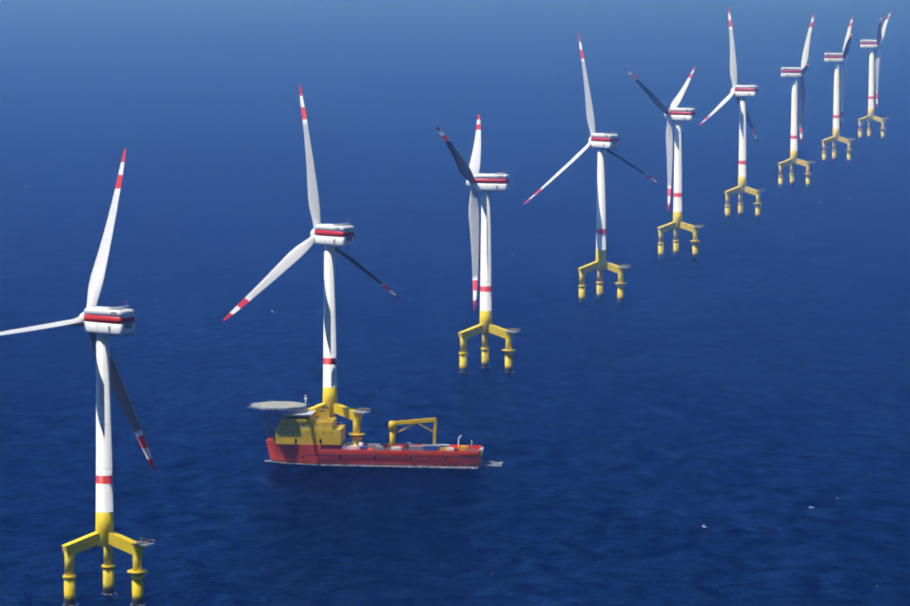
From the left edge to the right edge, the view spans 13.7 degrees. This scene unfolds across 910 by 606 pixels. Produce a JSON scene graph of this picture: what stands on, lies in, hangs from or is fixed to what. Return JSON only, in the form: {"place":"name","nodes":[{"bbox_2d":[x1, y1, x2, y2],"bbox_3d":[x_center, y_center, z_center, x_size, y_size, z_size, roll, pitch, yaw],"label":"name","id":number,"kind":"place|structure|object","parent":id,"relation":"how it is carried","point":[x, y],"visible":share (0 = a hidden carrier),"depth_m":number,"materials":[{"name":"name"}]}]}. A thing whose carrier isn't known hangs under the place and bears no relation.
{"place":"outdoors","nodes":[
{"label":"outdoors","id":0,"kind":"place"},
{"bbox_2d":[0,0,909,605],"bbox_3d":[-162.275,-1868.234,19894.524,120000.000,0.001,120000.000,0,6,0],"label":"sea","id":1,"kind":"structure","parent":0,"point":[36,578],"depth_m":1910.27,"materials":[{"name":"liquid"}]},
{"bbox_2d":[0,149,154,605],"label":"turbine","id":2,"kind":"object","parent":1,"relation":"in","point":[103,407],"visible":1,"depth_m":1204.45,"materials":[{"name":"white paint"}]},
{"bbox_2d":[223,84,401,445],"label":"turbine","id":3,"kind":"object","parent":1,"relation":"in","point":[319,230],"visible":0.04,"depth_m":1516.93,"materials":[{"name":"white paint"}]},
{"bbox_2d":[247,395,502,468],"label":"ship","id":4,"kind":"object","parent":1,"relation":"on","point":[294,420],"depth_m":1506.15,"materials":[{"name":"red metal"}]},
{"bbox_2d":[436,114,519,372],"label":"turbine","id":5,"kind":"object","parent":1,"relation":"in","point":[472,182],"depth_m":1803.51,"materials":[{"name":"white paint"}]},
{"bbox_2d":[523,33,661,301],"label":"turbine","id":6,"kind":"object","parent":1,"relation":"in","point":[599,266],"depth_m":2123.50,"materials":[{"name":"white paint"}]},
{"bbox_2d":[624,67,701,257],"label":"turbine","id":7,"kind":"object","parent":1,"relation":"in","point":[691,111],"depth_m":2390.45,"materials":[{"name":"white paint"}]},
{"bbox_2d":[700,7,762,217],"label":"turbine","id":8,"kind":"object","parent":1,"relation":"in","point":[744,113],"depth_m":2692.88,"materials":[{"name":"white paint"}]},
{"bbox_2d":[778,15,814,187],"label":"turbine","id":9,"kind":"object","parent":1,"relation":"in","point":[793,135],"depth_m":2988.59,"materials":[{"name":"white paint"}]},
{"bbox_2d":[821,17,855,162],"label":"turbine","id":10,"kind":"object","parent":1,"relation":"in","point":[835,119],"depth_m":3277.78,"materials":[{"name":"white paint"}]},
{"bbox_2d":[858,13,890,139],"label":"turbine","id":11,"kind":"object","parent":1,"relation":"in","point":[878,56],"depth_m":3598.92,"materials":[{"name":"white paint"}]}
]}

